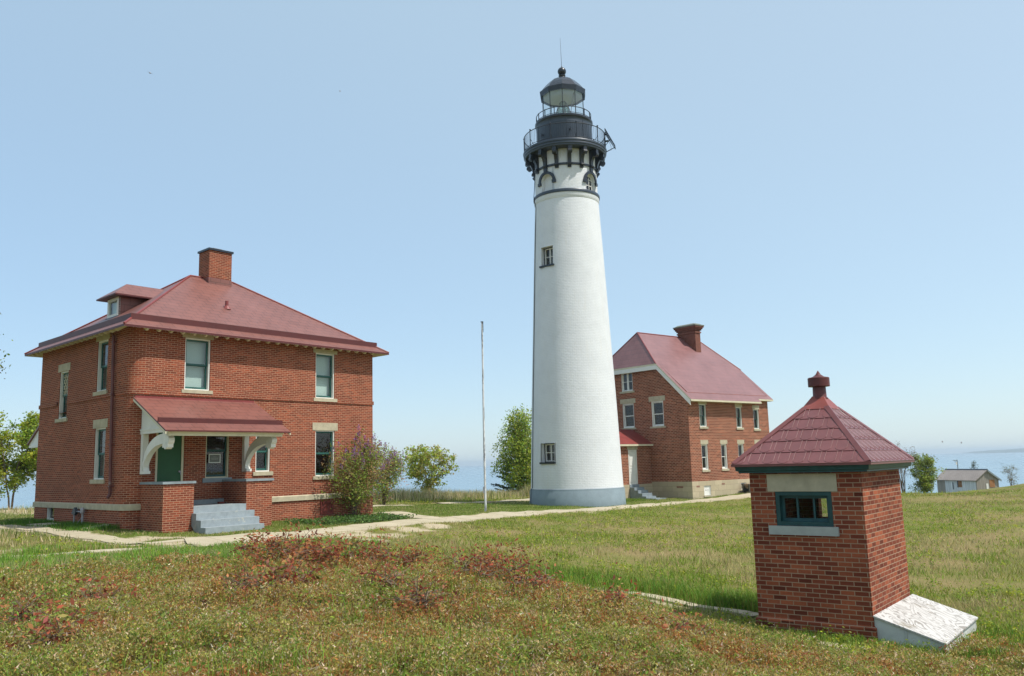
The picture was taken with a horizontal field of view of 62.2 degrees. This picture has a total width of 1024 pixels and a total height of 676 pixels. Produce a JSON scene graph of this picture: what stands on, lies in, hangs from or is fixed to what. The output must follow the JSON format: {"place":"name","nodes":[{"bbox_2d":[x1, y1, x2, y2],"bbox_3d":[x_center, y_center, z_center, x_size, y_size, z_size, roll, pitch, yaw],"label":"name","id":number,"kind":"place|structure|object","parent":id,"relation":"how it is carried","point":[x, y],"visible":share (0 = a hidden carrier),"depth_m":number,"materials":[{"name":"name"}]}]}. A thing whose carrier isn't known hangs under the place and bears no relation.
{"place":"outdoors","nodes":[
{"label":"outdoors","id":0,"kind":"place"},
{"bbox_2d":[0,525,141,544],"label":"path","id":1,"kind":"structure","parent":0,"point":[88,535],"depth_m":24.44,"materials":[{"name":"beige concrete"}]},
{"bbox_2d":[1,544,192,556],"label":"path","id":2,"kind":"structure","parent":0,"point":[107,550],"depth_m":19.42,"materials":[{"name":"beige concrete"}]},
{"bbox_2d":[137,539,185,544],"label":"path","id":3,"kind":"structure","parent":0,"point":[171,541],"depth_m":22.44,"materials":[{"name":"beige concrete"}]},
{"bbox_2d":[184,532,309,546],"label":"path","id":4,"kind":"structure","parent":0,"point":[207,541],"depth_m":23.15,"materials":[{"name":"beige concrete"}]},
{"bbox_2d":[0,482,530,546],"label":"dune grass","id":5,"kind":"structure","parent":0,"point":[412,495],"depth_m":49.66,"materials":[{"name":"green plant"}]},
{"bbox_2d":[373,504,409,506],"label":"path","id":6,"kind":"structure","parent":0,"point":[388,505],"depth_m":41.90,"materials":[{"name":"beige concrete"}]},
{"bbox_2d":[382,511,445,518],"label":"path","id":7,"kind":"structure","parent":0,"point":[417,516],"depth_m":33.66,"materials":[{"name":"beige concrete"}]},
{"bbox_2d":[436,498,529,503],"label":"path","id":8,"kind":"structure","parent":0,"point":[528,499],"depth_m":47.76,"materials":[{"name":"beige concrete"}]},
{"bbox_2d":[0,484,1023,675],"bbox_3d":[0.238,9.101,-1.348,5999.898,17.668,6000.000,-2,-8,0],"label":"ground","id":9,"kind":"structure","parent":0,"point":[975,583],"depth_m":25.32,"materials":[{"name":"green plant"}]},
{"bbox_2d":[0,313,12,378],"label":"overhanging birch","id":10,"kind":"object","parent":9,"relation":"on","point":[4,358],"visible":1,"depth_m":25.49,"materials":[{"name":"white plant"}]},
{"bbox_2d":[0,410,39,508],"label":"birch tree","id":11,"kind":"object","parent":9,"relation":"on","point":[26,457],"visible":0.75,"depth_m":45.55,"materials":[{"name":"green plant"}]},
{"bbox_2d":[27,448,37,485],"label":"birch sapling","id":12,"kind":"object","parent":9,"relation":"on","point":[33,465],"visible":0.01,"depth_m":45.34,"materials":[{"name":"green plant"}]},
{"bbox_2d":[0,573,68,626],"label":"red leaf shrub","id":13,"kind":"object","parent":9,"relation":"on","point":[21,611],"visible":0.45,"depth_m":8.99,"materials":[{"name":"brown plant"}]},
{"bbox_2d":[27,523,58,526],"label":"concrete slab","id":14,"kind":"structure","parent":9,"relation":"on","point":[42,524],"depth_m":28.60,"materials":[{"name":"grey concrete"}]},
{"bbox_2d":[5,598,103,653],"bbox_3d":[-4.142,2.812,7.749,0.896,0.856,0.760,-8,-11,39],"label":"red leaf shrub","id":15,"kind":"object","parent":9,"relation":"on","point":[49,634],"visible":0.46,"depth_m":7.75,"materials":[{"name":"brown plant"}]},
{"bbox_2d":[58,571,138,614],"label":"red leaf shrub","id":16,"kind":"object","parent":9,"relation":"on","point":[109,593],"visible":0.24,"depth_m":9.91,"materials":[{"name":"brown plant"}]},
{"bbox_2d":[24,247,388,533],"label":"brick house","id":17,"kind":"structure","parent":9,"relation":"on","point":[151,399],"depth_m":29.05,"materials":[{"name":"brick"}]},
{"bbox_2d":[47,508,54,521],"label":"cellar window","id":18,"kind":"structure","parent":17,"relation":"in","point":[48,509],"depth_m":30.34,"materials":[{"name":"grey glass"}]},
{"bbox_2d":[55,362,70,422],"bbox_3d":[-15.953,1.959,30.283,1.148,2.080,0.234,-9,-11,43],"label":"window","id":19,"kind":"structure","parent":17,"relation":"in","point":[64,369],"depth_m":30.48,"materials":[{"name":"white paint"}]},
{"bbox_2d":[71,507,84,523],"bbox_3d":[-14.351,5.928,27.904,0.937,0.690,0.223,-9,-11,41],"label":"gas meter","id":20,"kind":"object","parent":17,"relation":"attached to","point":[75,511],"visible":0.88,"depth_m":27.99,"materials":[{"name":"metal"}]},
{"bbox_2d":[89,418,107,483],"bbox_3d":[-13.330,3.695,27.666,1.188,2.075,0.359,-9,-11,43],"label":"window","id":21,"kind":"structure","parent":17,"relation":"in","point":[101,424],"depth_m":27.84,"materials":[{"name":"white paint"}]},
{"bbox_2d":[93,333,109,395],"bbox_3d":[-13.469,0.880,28.145,1.148,2.040,0.359,-9,-11,43],"label":"window","id":22,"kind":"structure","parent":17,"relation":"in","point":[102,340],"depth_m":28.32,"materials":[{"name":"white paint"}]},
{"bbox_2d":[155,432,183,481],"bbox_3d":[-10.944,4.045,27.087,0.195,2.340,0.968,-8,-11,39],"label":"door","id":23,"kind":"structure","parent":17,"relation":"in","point":[169,462],"depth_m":27.15,"materials":[{"name":"green paint"}]},
{"bbox_2d":[181,332,213,393],"bbox_3d":[-10.556,0.852,28.301,0.359,2.030,1.148,-8,-11,39],"label":"window","id":24,"kind":"structure","parent":17,"relation":"in","point":[197,347],"depth_m":28.45,"materials":[{"name":"white paint"}]},
{"bbox_2d":[208,454,220,462],"bbox_3d":[-9.940,4.024,28.336,0.025,0.295,0.432,-8,-11,39],"label":"notice sign","id":25,"kind":"object","parent":17,"relation":"attached to","point":[213,458],"visible":1,"depth_m":28.33,"materials":[{"name":"white paper"}]},
{"bbox_2d":[202,436,231,482],"bbox_3d":[-9.916,3.838,28.456,0.234,1.976,1.080,-8,-11,39],"label":"window","id":26,"kind":"structure","parent":17,"relation":"in","point":[216,477],"depth_m":28.57,"materials":[{"name":"beige paint"}]},
{"bbox_2d":[252,437,272,475],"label":"window","id":27,"kind":"structure","parent":17,"relation":"in","point":[258,471],"depth_m":29.85,"materials":[{"name":"white paint"}]},
{"bbox_2d":[313,348,336,401],"bbox_3d":[-7.206,1.444,32.347,0.359,1.990,1.138,-8,-11,39],"label":"window","id":28,"kind":"structure","parent":17,"relation":"in","point":[324,358],"depth_m":32.53,"materials":[{"name":"white paint"}]},
{"bbox_2d":[312,423,337,479],"bbox_3d":[-7.074,4.252,31.903,0.234,2.100,1.188,-8,-11,39],"label":"window","id":29,"kind":"structure","parent":17,"relation":"in","point":[330,428],"depth_m":31.98,"materials":[{"name":"white paint"}]},
{"bbox_2d":[192,552,284,603],"bbox_3d":[-3.182,2.967,10.094,1.063,0.860,0.949,-7,-10,33],"label":"red leaf shrub","id":30,"kind":"object","parent":9,"relation":"on","point":[253,577],"visible":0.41,"depth_m":10.04,"materials":[{"name":"brown plant"}]},
{"bbox_2d":[225,516,324,565],"bbox_3d":[-3.777,3.345,13.259,1.247,1.073,1.401,-5,-9,25],"label":"red leaf shrub","id":31,"kind":"object","parent":9,"relation":"on","point":[267,542],"visible":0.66,"depth_m":13.17,"materials":[{"name":"brown plant"}]},
{"bbox_2d":[242,543,328,590],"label":"red leaf shrub","id":32,"kind":"object","parent":9,"relation":"on","point":[289,570],"visible":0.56,"depth_m":10.46,"materials":[{"name":"brown plant"}]},
{"bbox_2d":[247,525,344,567],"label":"red leaf shrub","id":33,"kind":"object","parent":9,"relation":"on","point":[306,550],"visible":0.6,"depth_m":13.05,"materials":[{"name":"brown plant"}]},
{"bbox_2d":[278,527,373,567],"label":"red leaf shrub","id":34,"kind":"object","parent":9,"relation":"on","point":[337,550],"visible":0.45,"depth_m":13.46,"materials":[{"name":"brown plant"}]},
{"bbox_2d":[282,511,416,525],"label":"ground creeper","id":35,"kind":"object","parent":9,"relation":"on","point":[351,518],"visible":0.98,"depth_m":29.86,"materials":[{"name":"green plant"}]},
{"bbox_2d":[320,421,400,515],"bbox_3d":[-5.868,5.051,32.312,3.207,3.789,4.424,-2,-8,0],"label":"lilac bush","id":36,"kind":"object","parent":9,"relation":"on","point":[359,481],"visible":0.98,"depth_m":32.04,"materials":[{"name":"green plant"}]},
{"bbox_2d":[340,526,397,567],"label":"red leaf shrub","id":37,"kind":"object","parent":9,"relation":"on","point":[371,553],"visible":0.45,"depth_m":13.77,"materials":[{"name":"brown plant"}]},
{"bbox_2d":[0,492,746,545],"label":"lawn","id":38,"kind":"structure","parent":9,"relation":"on","point":[66,526],"depth_m":30.11,"materials":[{"name":"green plant"}]},
{"bbox_2d":[343,554,435,601],"bbox_3d":[-1.488,3.044,10.415,1.126,0.796,1.121,-2,-8,0],"label":"red leaf shrub","id":39,"kind":"object","parent":9,"relation":"on","point":[383,577],"visible":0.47,"depth_m":10.30,"materials":[{"name":"brown plant"}]},
{"bbox_2d":[373,440,411,504],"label":"lilac bush","id":40,"kind":"object","parent":9,"relation":"on","point":[396,464],"visible":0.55,"depth_m":43.30,"materials":[{"name":"green plant"}]},
{"bbox_2d":[346,530,440,566],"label":"red leaf shrub","id":41,"kind":"object","parent":9,"relation":"on","point":[414,556],"visible":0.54,"depth_m":13.81,"materials":[{"name":"brown plant"}]},
{"bbox_2d":[371,565,464,620],"bbox_3d":[-1.048,2.964,9.411,0.906,0.952,1.072,-5,-9,24],"label":"red leaf shrub","id":42,"kind":"object","parent":9,"relation":"on","point":[424,600],"visible":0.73,"depth_m":9.29,"materials":[{"name":"brown plant"}]},
{"bbox_2d":[399,444,459,491],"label":"maple sapling","id":43,"kind":"object","parent":9,"relation":"on","point":[423,461],"visible":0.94,"depth_m":53.31,"materials":[{"name":"green plant"}]},
{"bbox_2d":[403,545,466,570],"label":"red leaf shrub","id":44,"kind":"object","parent":9,"relation":"on","point":[428,559],"visible":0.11,"depth_m":14.33,"materials":[{"name":"brown plant"}]},
{"bbox_2d":[0,548,881,675],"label":"herbs","id":45,"kind":"object","parent":9,"relation":"on","point":[296,642],"visible":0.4,"depth_m":8.60,"materials":[{"name":"green plant"}]},
{"bbox_2d":[9,540,881,675],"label":"dead twigs","id":46,"kind":"object","parent":9,"relation":"on","point":[383,622],"visible":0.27,"depth_m":8.29,"materials":[{"name":"brown wood"}]},
{"bbox_2d":[441,541,516,575],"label":"red leaf shrub","id":47,"kind":"object","parent":9,"relation":"on","point":[488,554],"visible":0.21,"depth_m":13.68,"materials":[{"name":"brown plant"}]},
{"bbox_2d":[481,321,486,510],"bbox_3d":[-1.246,3.509,37.026,0.165,8.580,0.132,-2,-8,0],"label":"flagpole","id":48,"kind":"object","parent":9,"relation":"on","point":[484,489],"visible":0.88,"depth_m":36.95,"materials":[{"name":"white metal"}]},
{"bbox_2d":[427,531,542,585],"bbox_3d":[-0.374,3.100,11.276,1.576,0.967,1.415,-2,-8,0],"label":"red leaf shrub","id":49,"kind":"object","parent":9,"relation":"on","point":[482,566],"visible":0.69,"depth_m":11.44,"materials":[{"name":"brown plant"}]},
{"bbox_2d":[491,459,523,490],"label":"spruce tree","id":50,"kind":"object","parent":9,"relation":"on","point":[497,485],"visible":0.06,"depth_m":61.26,"materials":[{"name":"green plant"}]},
{"bbox_2d":[489,403,531,491],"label":"birch tree","id":51,"kind":"object","parent":9,"relation":"on","point":[519,446],"visible":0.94,"depth_m":59.76,"materials":[{"name":"green plant"}]},
{"bbox_2d":[0,549,1023,675],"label":"heath","id":52,"kind":"object","parent":9,"relation":"on","point":[907,661],"visible":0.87,"depth_m":8.50,"materials":[{"name":"green plant"}]},
{"bbox_2d":[478,554,563,597],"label":"red leaf shrub","id":53,"kind":"object","parent":9,"relation":"on","point":[537,577],"visible":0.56,"depth_m":10.79,"materials":[{"name":"brown plant"}]},
{"bbox_2d":[523,43,625,506],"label":"lighthouse","id":54,"kind":"object","parent":9,"relation":"on","point":[575,451],"visible":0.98,"depth_m":45.02,"materials":[{"name":"paint"}]},
{"bbox_2d":[539,245,553,267],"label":"window","id":55,"kind":"structure","parent":54,"relation":"in","point":[544,257],"depth_m":46.14,"materials":[{"name":"wood"}]},
{"bbox_2d":[539,443,555,463],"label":"window","id":56,"kind":"structure","parent":54,"relation":"in","point":[552,450],"depth_m":44.24,"materials":[{"name":"wood"}]},
{"bbox_2d":[565,562,657,625],"bbox_3d":[1.135,3.204,10.268,1.155,0.896,0.887,-2,-8,0],"label":"red leaf shrub","id":57,"kind":"object","parent":9,"relation":"on","point":[608,592],"visible":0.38,"depth_m":10.28,"materials":[{"name":"brown plant"}]},
{"bbox_2d":[643,597,730,643],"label":"red leaf shrub","id":58,"kind":"object","parent":9,"relation":"on","point":[678,626],"visible":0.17,"depth_m":9.19,"materials":[{"name":"brown plant"}]},
{"bbox_2d":[612,323,772,499],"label":"brick house","id":59,"kind":"structure","parent":9,"relation":"on","point":[692,413],"depth_m":52.45,"materials":[{"name":"brick"}]},
{"bbox_2d":[620,373,634,393],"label":"window","id":60,"kind":"structure","parent":59,"relation":"in","point":[628,390],"depth_m":54.50,"materials":[{"name":"white paint"}]},
{"bbox_2d":[620,398,635,428],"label":"window","id":61,"kind":"structure","parent":59,"relation":"in","point":[625,402],"depth_m":54.29,"materials":[{"name":"white paint"}]},
{"bbox_2d":[627,446,638,486],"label":"door","id":62,"kind":"structure","parent":59,"relation":"in","point":[632,455],"depth_m":51.36,"materials":[{"name":"white paint"}]},
{"bbox_2d":[649,395,665,427],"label":"window","id":63,"kind":"structure","parent":59,"relation":"in","point":[656,399],"depth_m":52.36,"materials":[{"name":"white paint"}]},
{"bbox_2d":[698,402,708,428],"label":"window","id":64,"kind":"structure","parent":59,"relation":"in","point":[701,404],"depth_m":51.45,"materials":[{"name":"white paint"}]},
{"bbox_2d":[700,440,709,471],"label":"window","id":65,"kind":"structure","parent":59,"relation":"in","point":[703,442],"depth_m":50.99,"materials":[{"name":"white paint"}]},
{"bbox_2d":[720,440,729,470],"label":"window","id":66,"kind":"structure","parent":59,"relation":"in","point":[723,442],"depth_m":52.16,"materials":[{"name":"white paint"}]},
{"bbox_2d":[735,403,743,429],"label":"window","id":67,"kind":"structure","parent":59,"relation":"in","point":[738,405],"depth_m":53.62,"materials":[{"name":"white paint"}]},
{"bbox_2d":[737,440,743,454],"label":"window","id":68,"kind":"structure","parent":59,"relation":"in","point":[740,442],"depth_m":53.31,"materials":[{"name":"white paint"}]},
{"bbox_2d":[752,405,760,430],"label":"window","id":69,"kind":"structure","parent":59,"relation":"in","point":[755,408],"depth_m":54.70,"materials":[{"name":"white paint"}]},
{"bbox_2d":[742,483,749,491],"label":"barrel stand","id":70,"kind":"object","parent":9,"relation":"on","point":[745,487],"visible":0.38,"depth_m":52.21,"materials":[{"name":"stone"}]},
{"bbox_2d":[731,371,914,640],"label":"brick oil house","id":71,"kind":"structure","parent":9,"relation":"on","point":[844,563],"depth_m":13.65,"materials":[{"name":"red brick"}]},
{"bbox_2d":[766,473,839,535],"bbox_3d":[4.708,2.682,13.695,1.137,0.972,0.200,-8,-11,37],"label":"window","id":72,"kind":"structure","parent":71,"relation":"in","point":[817,485],"depth_m":13.66,"materials":[{"name":"teal paint"}]},
{"bbox_2d":[897,441,918,492],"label":"bare shrub","id":73,"kind":"object","parent":9,"relation":"on","point":[902,478],"visible":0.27,"depth_m":58.20,"materials":[{"name":"brown plant"}]},
{"bbox_2d":[873,594,977,652],"bbox_3d":[6.610,4.680,13.422,0.983,0.832,2.425,-8,-11,37],"label":"plywood hatch","id":74,"kind":"object","parent":9,"relation":"on","point":[913,618],"visible":0.66,"depth_m":13.05,"materials":[{"name":"white wood"}]},
{"bbox_2d":[907,451,946,492],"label":"young birch","id":75,"kind":"object","parent":9,"relation":"on","point":[927,466],"visible":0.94,"depth_m":58.18,"materials":[{"name":"green plant"}]},
{"bbox_2d":[936,469,1001,492],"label":"wooden shed","id":76,"kind":"structure","parent":9,"relation":"on","point":[953,480],"depth_m":90.47,"materials":[{"name":"grey wood"}]},
{"bbox_2d":[957,481,961,486],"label":"boarded window","id":77,"kind":"structure","parent":76,"relation":"in","point":[959,483],"depth_m":91.01,"materials":[{"name":"brown wood"}]},
{"bbox_2d":[989,480,994,486],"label":"boarded window","id":78,"kind":"structure","parent":76,"relation":"in","point":[992,483],"depth_m":88.81,"materials":[{"name":"brown wood"}]},
{"bbox_2d":[969,460,978,468],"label":"pine sapling","id":79,"kind":"object","parent":9,"relation":"on","point":[972,466],"visible":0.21,"depth_m":96.19,"materials":[{"name":"green plant"}]},
{"bbox_2d":[1000,464,1018,485],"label":"shrub","id":80,"kind":"object","parent":9,"relation":"on","point":[1011,477],"visible":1,"depth_m":60.75,"materials":[{"name":"brown plant"}]},
{"bbox_2d":[0,497,1023,675],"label":"tall grass","id":81,"kind":"structure","parent":0,"point":[726,599],"depth_m":15.23,"materials":[{"name":"plant"}]},
{"bbox_2d":[0,452,1023,508],"bbox_3d":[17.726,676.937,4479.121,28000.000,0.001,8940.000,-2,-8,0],"label":"water","id":82,"kind":"structure","parent":0,"point":[465,478],"depth_m":798.40,"materials":[{"name":"blue liquid"}]},
{"bbox_2d":[0,0,1023,477],"label":"sky","id":83,"kind":"structure","parent":0,"point":[832,188],"materials":[{"name":"blue"}]},
{"bbox_2d":[293,493,750,535],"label":"path","id":84,"kind":"structure","parent":0,"point":[405,522],"depth_m":33.52,"materials":[{"name":"beige concrete"}]},
{"bbox_2d":[628,591,758,616],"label":"path","id":85,"kind":"structure","parent":0,"point":[751,613],"depth_m":15.93,"materials":[{"name":"beige concrete"}]},
{"bbox_2d":[965,448,1023,452],"bbox_3d":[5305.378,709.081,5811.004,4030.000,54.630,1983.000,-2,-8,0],"label":"hills","id":86,"kind":"structure","parent":0,"point":[1006,451],"depth_m":5988.49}
]}

